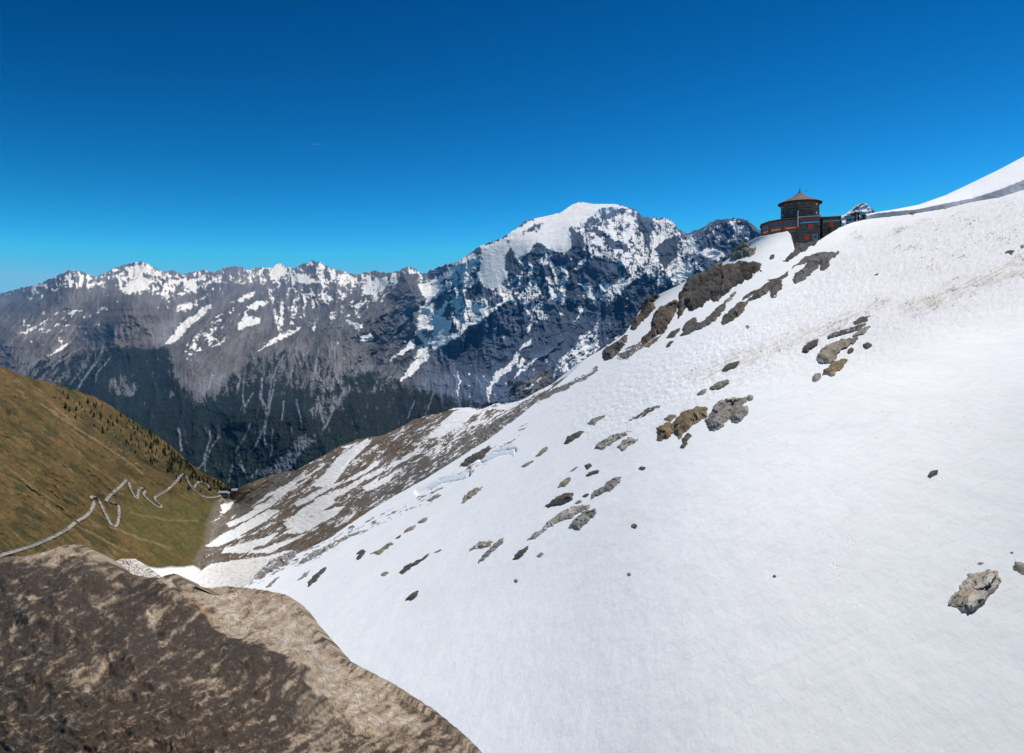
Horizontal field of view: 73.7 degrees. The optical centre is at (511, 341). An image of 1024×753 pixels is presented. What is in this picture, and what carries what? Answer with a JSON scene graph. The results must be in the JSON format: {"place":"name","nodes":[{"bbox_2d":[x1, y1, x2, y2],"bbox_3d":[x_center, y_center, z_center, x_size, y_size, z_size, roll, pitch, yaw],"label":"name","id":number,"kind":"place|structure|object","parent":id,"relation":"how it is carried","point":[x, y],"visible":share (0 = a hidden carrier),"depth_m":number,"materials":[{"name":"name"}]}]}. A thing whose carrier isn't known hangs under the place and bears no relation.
{"place":"outdoors","nodes":[
{"label":"outdoors","id":0,"kind":"place"},
{"bbox_2d":[0,529,67,556],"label":"mountain road","id":1,"kind":"structure","parent":0,"point":[33,544],"depth_m":827.69,"materials":[{"name":"grey asphalt"}]},
{"bbox_2d":[65,495,120,529],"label":"mountain road","id":2,"kind":"structure","parent":0,"point":[78,520],"depth_m":1312.07,"materials":[{"name":"grey asphalt"}]},
{"bbox_2d":[0,366,229,577],"bbox_3d":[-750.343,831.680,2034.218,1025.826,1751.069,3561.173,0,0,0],"label":"grassy hillside","id":3,"kind":"structure","parent":0,"point":[59,464],"depth_m":1409.27,"materials":[{"name":"green plant"}]},
{"bbox_2d":[218,491,228,495],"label":"house","id":4,"kind":"structure","parent":3,"relation":"on","point":[222,493],"depth_m":2763.14,"materials":[{"name":"grey metal"}]},
{"bbox_2d":[105,473,221,507],"bbox_3d":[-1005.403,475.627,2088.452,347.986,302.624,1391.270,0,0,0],"label":"mountain road","id":5,"kind":"structure","parent":0,"point":[110,494],"depth_m":1765.63,"materials":[{"name":"grey asphalt"}]},
{"bbox_2d":[0,260,425,488],"bbox_3d":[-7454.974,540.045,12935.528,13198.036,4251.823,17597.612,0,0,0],"label":"mountain range","id":6,"kind":"structure","parent":0,"point":[235,376],"depth_m":6538.42,"materials":[{"name":"grey stone"}]},
{"bbox_2d":[187,357,587,587],"bbox_3d":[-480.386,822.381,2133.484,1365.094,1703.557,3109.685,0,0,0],"label":"snow streaked hillside","id":7,"kind":"structure","parent":0,"point":[257,525],"depth_m":1500.72,"materials":[{"name":"white snow"},{"name":"snow"}]},
{"bbox_2d":[231,488,237,494],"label":"barn","id":8,"kind":"structure","parent":7,"relation":"on","point":[233,491],"depth_m":2651.44,"materials":[{"name":"brown metal"}]},
{"bbox_2d":[258,202,760,479],"bbox_3d":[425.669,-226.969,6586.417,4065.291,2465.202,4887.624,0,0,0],"label":"mountain massif","id":9,"kind":"structure","parent":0,"point":[525,309],"depth_m":5610.86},
{"bbox_2d":[0,0,1023,293],"label":"sky","id":10,"kind":"structure","parent":0,"point":[180,136],"materials":[{"name":"blue"}]},
{"bbox_2d":[243,190,1023,752],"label":"snow slope","id":11,"kind":"structure","parent":0,"point":[847,522],"depth_m":37.04,"materials":[{"name":"white snow"}]},
{"bbox_2d":[0,544,481,752],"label":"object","id":12,"kind":"structure","parent":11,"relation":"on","point":[101,652],"depth_m":3.86,"materials":[{"name":"brown rock"},{"name":"earth"}]},
{"bbox_2d":[116,559,160,577],"bbox_3d":[-5.329,4.069,9.783,1.032,2.003,2.034,0,0,0],"label":"snow hump","id":13,"kind":"object","parent":12,"relation":"on","point":[135,567],"visible":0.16,"depth_m":9.53,"materials":[{"name":"white snow"}]},
{"bbox_2d":[266,577,278,587],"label":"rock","id":14,"kind":"object","parent":11,"relation":"on","point":[271,583],"visible":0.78,"depth_m":218.66,"materials":[{"name":"stone"}]},
{"bbox_2d":[248,550,298,585],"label":"rock outcrop","id":15,"kind":"object","parent":11,"relation":"on","point":[273,564],"visible":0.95,"depth_m":324.62,"materials":[{"name":"stone"}]},
{"bbox_2d":[297,570,309,580],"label":"snow stone","id":16,"kind":"object","parent":11,"relation":"on","point":[304,574],"visible":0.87,"depth_m":182.37,"materials":[{"name":"stone"}]},
{"bbox_2d":[307,567,326,586],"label":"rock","id":17,"kind":"object","parent":11,"relation":"on","point":[315,577],"visible":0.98,"depth_m":160.67,"materials":[{"name":"stone"}]},
{"bbox_2d":[297,530,363,565],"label":"rock outcrop","id":18,"kind":"object","parent":11,"relation":"on","point":[313,554],"visible":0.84,"depth_m":252.78,"materials":[{"name":"stone"}]},
{"bbox_2d":[356,550,365,559],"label":"snow stone","id":19,"kind":"object","parent":11,"relation":"on","point":[360,555],"visible":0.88,"depth_m":149.52,"materials":[{"name":"stone"}]},
{"bbox_2d":[370,542,392,554],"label":"rock outcrop","id":20,"kind":"object","parent":11,"relation":"on","point":[381,550],"visible":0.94,"depth_m":134.35,"materials":[{"name":"stone"}]},
{"bbox_2d":[403,525,415,533],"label":"snow stone","id":21,"kind":"object","parent":11,"relation":"on","point":[409,528],"visible":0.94,"depth_m":140.44,"materials":[{"name":"stone"}]},
{"bbox_2d":[405,590,418,600],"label":"snow stone","id":22,"kind":"object","parent":11,"relation":"on","point":[413,595],"visible":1,"depth_m":70.23,"materials":[{"name":"stone"}]},
{"bbox_2d":[399,553,429,573],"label":"rock outcrop","id":23,"kind":"object","parent":11,"relation":"on","point":[407,567],"visible":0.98,"depth_m":90.61,"materials":[{"name":"stone"}]},
{"bbox_2d":[418,517,426,522],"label":"snow stone","id":24,"kind":"object","parent":11,"relation":"on","point":[423,520],"visible":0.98,"depth_m":141.29,"materials":[{"name":"stone"}]},
{"bbox_2d":[427,495,440,501],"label":"snow stone","id":25,"kind":"object","parent":11,"relation":"on","point":[432,498],"visible":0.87,"depth_m":181.09,"materials":[{"name":"stone"}]},
{"bbox_2d":[428,472,468,488],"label":"snow lip","id":26,"kind":"object","parent":11,"relation":"on","point":[461,476],"visible":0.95,"depth_m":209.67,"materials":[{"name":"white snow"}]},
{"bbox_2d":[461,487,481,503],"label":"rock outcrop","id":27,"kind":"object","parent":11,"relation":"on","point":[471,493],"visible":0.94,"depth_m":128.01,"materials":[{"name":"stone"}]},
{"bbox_2d":[460,445,490,466],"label":"rock outcrop","id":28,"kind":"object","parent":11,"relation":"on","point":[473,458],"visible":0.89,"depth_m":233.24,"materials":[{"name":"stone"}]},
{"bbox_2d":[469,540,492,550],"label":"rock outcrop","id":29,"kind":"object","parent":11,"relation":"on","point":[481,544],"visible":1,"depth_m":71.81,"materials":[{"name":"stone"}]},
{"bbox_2d":[478,538,503,563],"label":"rock outcrop","id":30,"kind":"object","parent":11,"relation":"on","point":[497,544],"visible":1,"depth_m":65.70,"materials":[{"name":"stone"}]},
{"bbox_2d":[480,449,514,461],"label":"snow lip","id":31,"kind":"object","parent":11,"relation":"on","point":[492,455],"visible":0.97,"depth_m":182.45,"materials":[{"name":"white snow"}]},
{"bbox_2d":[512,546,528,559],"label":"rock outcrop","id":32,"kind":"object","parent":11,"relation":"on","point":[518,554],"visible":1,"depth_m":55.74,"materials":[{"name":"stone"}]},
{"bbox_2d":[521,460,533,467],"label":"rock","id":33,"kind":"object","parent":11,"relation":"on","point":[526,464],"visible":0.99,"depth_m":113.87,"materials":[{"name":"stone"}]},
{"bbox_2d":[535,447,546,456],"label":"rock","id":34,"kind":"object","parent":11,"relation":"on","point":[538,454],"visible":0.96,"depth_m":115.40,"materials":[{"name":"stone"}]},
{"bbox_2d":[527,504,589,540],"bbox_3d":[4.024,15.215,56.904,4.062,4.233,7.910,0,0,-21],"label":"rock outcrop","id":35,"kind":"object","parent":11,"relation":"on","point":[571,512],"visible":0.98,"depth_m":57.33,"materials":[{"name":"stone"}]},
{"bbox_2d":[545,493,573,507],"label":"rock outcrop","id":36,"kind":"object","parent":11,"relation":"on","point":[562,499],"visible":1,"depth_m":64.54,"materials":[{"name":"stone"}]},
{"bbox_2d":[557,477,570,487],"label":"rock outcrop","id":37,"kind":"object","parent":11,"relation":"on","point":[564,482],"visible":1,"depth_m":71.53,"materials":[{"name":"stone"}]},
{"bbox_2d":[563,431,583,443],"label":"rock outcrop","id":38,"kind":"object","parent":11,"relation":"on","point":[572,437],"visible":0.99,"depth_m":101.69,"materials":[{"name":"stone"}]},
{"bbox_2d":[568,508,595,529],"bbox_3d":[5.379,13.618,52.231,2.167,1.852,5.171,0,0,0],"label":"rock outcrop","id":39,"kind":"object","parent":11,"relation":"on","point":[580,521],"visible":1,"depth_m":51.21,"materials":[{"name":"stone"}]},
{"bbox_2d":[584,463,591,469],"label":"rock","id":40,"kind":"object","parent":11,"relation":"on","point":[588,466],"visible":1,"depth_m":70.38,"materials":[{"name":"stone"}]},
{"bbox_2d":[586,470,598,476],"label":"rock","id":41,"kind":"object","parent":11,"relation":"on","point":[592,473],"visible":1,"depth_m":65.68,"materials":[{"name":"stone"}]},
{"bbox_2d":[587,415,604,425],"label":"rock","id":42,"kind":"object","parent":11,"relation":"on","point":[592,421],"visible":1,"depth_m":100.98,"materials":[{"name":"stone"}]},
{"bbox_2d":[590,477,620,499],"bbox_3d":[7.681,12.124,56.152,2.637,2.156,5.766,0,0,0],"label":"rock outcrop","id":43,"kind":"object","parent":11,"relation":"on","point":[611,484],"visible":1,"depth_m":55.59,"materials":[{"name":"stone"}]},
{"bbox_2d":[594,431,630,449],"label":"rock outcrop","id":44,"kind":"object","parent":11,"relation":"on","point":[605,443],"visible":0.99,"depth_m":74.14,"materials":[{"name":"stone"}]},
{"bbox_2d":[602,335,627,360],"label":"rock cliff","id":45,"kind":"structure","parent":11,"relation":"on","point":[611,351],"depth_m":234.40,"materials":[{"name":"grey stone"}]},
{"bbox_2d":[617,437,637,451],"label":"rock outcrop","id":46,"kind":"object","parent":11,"relation":"on","point":[625,444],"visible":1,"depth_m":66.22,"materials":[{"name":"stone"}]},
{"bbox_2d":[617,342,644,359],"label":"rock outcrop","id":47,"kind":"object","parent":11,"relation":"on","point":[627,354],"visible":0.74,"depth_m":171.64,"materials":[{"name":"stone"}]},
{"bbox_2d":[625,405,660,422],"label":"rock outcrop","id":48,"kind":"object","parent":11,"relation":"on","point":[645,412],"visible":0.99,"depth_m":74.55,"materials":[{"name":"stone"}]},
{"bbox_2d":[630,294,658,330],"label":"rock cliff","id":49,"kind":"structure","parent":11,"relation":"on","point":[647,307],"depth_m":293.46,"materials":[{"name":"grey stone"}]},
{"bbox_2d":[644,335,660,347],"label":"rock outcrop","id":50,"kind":"object","parent":11,"relation":"on","point":[650,343],"visible":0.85,"depth_m":153.78,"materials":[{"name":"stone"}]},
{"bbox_2d":[641,299,677,344],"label":"rock cliff","id":51,"kind":"structure","parent":11,"relation":"on","point":[663,316],"depth_m":186.06,"materials":[{"name":"stone"}]},
{"bbox_2d":[656,422,674,440],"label":"rock outcrop","id":52,"kind":"object","parent":11,"relation":"on","point":[665,430],"visible":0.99,"depth_m":59.15,"materials":[{"name":"stone"}]},
{"bbox_2d":[664,414,676,421],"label":"rock","id":53,"kind":"object","parent":11,"relation":"on","point":[669,417],"visible":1,"depth_m":63.67,"materials":[{"name":"stone"}]},
{"bbox_2d":[666,328,679,338],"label":"rock","id":54,"kind":"object","parent":11,"relation":"on","point":[672,334],"visible":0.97,"depth_m":140.14,"materials":[{"name":"stone"}]},
{"bbox_2d":[682,433,691,442],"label":"rock","id":55,"kind":"object","parent":11,"relation":"on","point":[685,438],"visible":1,"depth_m":52.76,"materials":[{"name":"stone"}]},
{"bbox_2d":[682,317,696,330],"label":"rock outcrop","id":56,"kind":"object","parent":11,"relation":"on","point":[694,321],"visible":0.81,"depth_m":136.57,"materials":[{"name":"stone"}]},
{"bbox_2d":[673,406,707,438],"bbox_3d":[15.287,6.730,58.533,2.983,2.101,9.362,0,0,9],"label":"rock outcrop","id":57,"kind":"object","parent":11,"relation":"on","point":[686,420],"visible":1,"depth_m":57.13,"materials":[{"name":"stone"}]},
{"bbox_2d":[697,389,706,394],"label":"snow stone","id":58,"kind":"object","parent":11,"relation":"on","point":[701,392],"visible":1,"depth_m":66.18,"materials":[{"name":"stone"}]},
{"bbox_2d":[680,302,725,335],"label":"rock outcrop","id":59,"kind":"object","parent":11,"relation":"on","point":[714,315],"visible":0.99,"depth_m":125.22,"materials":[{"name":"stone"}]},
{"bbox_2d":[676,260,761,318],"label":"rock cliff","id":60,"kind":"structure","parent":11,"relation":"on","point":[716,282],"depth_m":183.84,"materials":[{"name":"grey stone"}]},
{"bbox_2d":[710,380,729,388],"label":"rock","id":61,"kind":"object","parent":11,"relation":"on","point":[717,385],"visible":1,"depth_m":64.82,"materials":[{"name":"stone"}]},
{"bbox_2d":[705,397,746,430],"bbox_3d":[16.901,5.583,54.309,3.296,2.304,9.052,0,0,29],"label":"rock outcrop","id":62,"kind":"object","parent":11,"relation":"on","point":[719,415],"visible":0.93,"depth_m":53.39,"materials":[{"name":"stone"}]},
{"bbox_2d":[722,361,738,371],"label":"rock","id":63,"kind":"object","parent":11,"relation":"on","point":[728,366],"visible":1,"depth_m":70.79,"materials":[{"name":"stone"}]},
{"bbox_2d":[730,405,747,422],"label":"boulder","id":64,"kind":"object","parent":11,"relation":"on","point":[739,413],"visible":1,"depth_m":50.60,"materials":[{"name":"stone"}]},
{"bbox_2d":[729,242,755,260],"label":"rock outcrop","id":65,"kind":"object","parent":11,"relation":"on","point":[741,250],"visible":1,"depth_m":211.66,"materials":[{"name":"stone"}]},
{"bbox_2d":[742,290,756,300],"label":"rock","id":66,"kind":"object","parent":11,"relation":"on","point":[748,295],"visible":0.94,"depth_m":128.81,"materials":[{"name":"stone"}]},
{"bbox_2d":[746,395,752,400],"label":"rock","id":67,"kind":"object","parent":11,"relation":"on","point":[749,397],"visible":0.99,"depth_m":54.12,"materials":[{"name":"stone"}]},
{"bbox_2d":[721,280,782,324],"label":"rock outcrop","id":68,"kind":"object","parent":11,"relation":"on","point":[773,287],"visible":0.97,"depth_m":117.08,"materials":[{"name":"stone"}]},
{"bbox_2d":[768,271,787,280],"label":"rock outcrop","id":69,"kind":"object","parent":11,"relation":"on","point":[785,275],"visible":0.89,"depth_m":133.51,"materials":[{"name":"stone"}]},
{"bbox_2d":[760,189,841,248],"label":"mountain restaurant","id":70,"kind":"structure","parent":11,"relation":"on","point":[801,220],"depth_m":220.74,"materials":[{"name":"wood"}]},
{"bbox_2d":[783,240,818,261],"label":"rock outcrop","id":71,"kind":"object","parent":11,"relation":"on","point":[800,247],"visible":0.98,"depth_m":169.76,"materials":[{"name":"stone"}]},
{"bbox_2d":[802,339,818,350],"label":"rock outcrop","id":72,"kind":"object","parent":11,"relation":"on","point":[808,345],"visible":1,"depth_m":63.47,"materials":[{"name":"stone"}]},
{"bbox_2d":[792,251,839,283],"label":"rock outcrop","id":73,"kind":"object","parent":11,"relation":"on","point":[815,261],"visible":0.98,"depth_m":130.12,"materials":[{"name":"stone"}]},
{"bbox_2d":[812,374,820,381],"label":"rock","id":74,"kind":"object","parent":11,"relation":"on","point":[816,378],"visible":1,"depth_m":51.40,"materials":[{"name":"stone"}]},
{"bbox_2d":[822,358,847,374],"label":"rock outcrop","id":75,"kind":"object","parent":11,"relation":"on","point":[834,366],"visible":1,"depth_m":52.34,"materials":[{"name":"stone"}]},
{"bbox_2d":[816,336,857,362],"bbox_3d":[27.314,0.676,58.468,2.888,2.229,8.131,0,0,44],"label":"rock outcrop","id":76,"kind":"object","parent":11,"relation":"on","point":[828,353],"visible":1,"depth_m":57.74,"materials":[{"name":"stone"}]},
{"bbox_2d":[827,323,865,337],"bbox_3d":[31.519,-1.005,64.288,3.399,1.496,3.075,0,0,22],"label":"rock outcrop","id":77,"kind":"object","parent":11,"relation":"on","point":[852,329],"visible":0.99,"depth_m":63.82,"materials":[{"name":"stone"}]},
{"bbox_2d":[845,216,854,224],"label":"lift station hut","id":78,"kind":"object","parent":11,"relation":"on","point":[850,219],"visible":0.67,"depth_m":230.63,"materials":[{"name":"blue paint"}]},
{"bbox_2d":[853,316,868,324],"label":"rock outcrop","id":79,"kind":"object","parent":11,"relation":"on","point":[860,320],"visible":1,"depth_m":66.00,"materials":[{"name":"stone"}]},
{"bbox_2d":[853,326,870,335],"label":"rock","id":80,"kind":"object","parent":11,"relation":"on","point":[862,331],"visible":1,"depth_m":61.36,"materials":[{"name":"stone"}]},
{"bbox_2d":[863,342,871,348],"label":"rock","id":81,"kind":"object","parent":11,"relation":"on","point":[867,344],"visible":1,"depth_m":55.69,"materials":[{"name":"stone"}]},
{"bbox_2d":[927,470,937,477],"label":"rock","id":82,"kind":"object","parent":11,"relation":"on","point":[931,474],"visible":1,"depth_m":29.70,"materials":[{"name":"stone"}]},
{"bbox_2d":[947,569,1001,615],"bbox_3d":[14.373,7.695,21.186,2.777,0.899,1.061,0,0,-38],"label":"boulder","id":83,"kind":"object","parent":11,"relation":"on","point":[974,592],"visible":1,"depth_m":20.95,"materials":[{"name":"stone"}]},
{"bbox_2d":[1013,561,1023,574],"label":"boulder","id":84,"kind":"object","parent":11,"relation":"on","point":[1018,567],"visible":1,"depth_m":21.51,"materials":[{"name":"stone"}]},
{"bbox_2d":[841,203,874,226],"bbox_3d":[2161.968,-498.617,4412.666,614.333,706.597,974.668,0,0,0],"label":"distant peak","id":85,"kind":"structure","parent":0,"point":[863,208],"depth_m":4166.17,"materials":[{"name":"white snow"}]},
{"bbox_2d":[859,157,1023,220],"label":"snowfield","id":86,"kind":"structure","parent":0,"point":[1005,180],"depth_m":185.27,"materials":[{"name":"white snow"}]}
]}

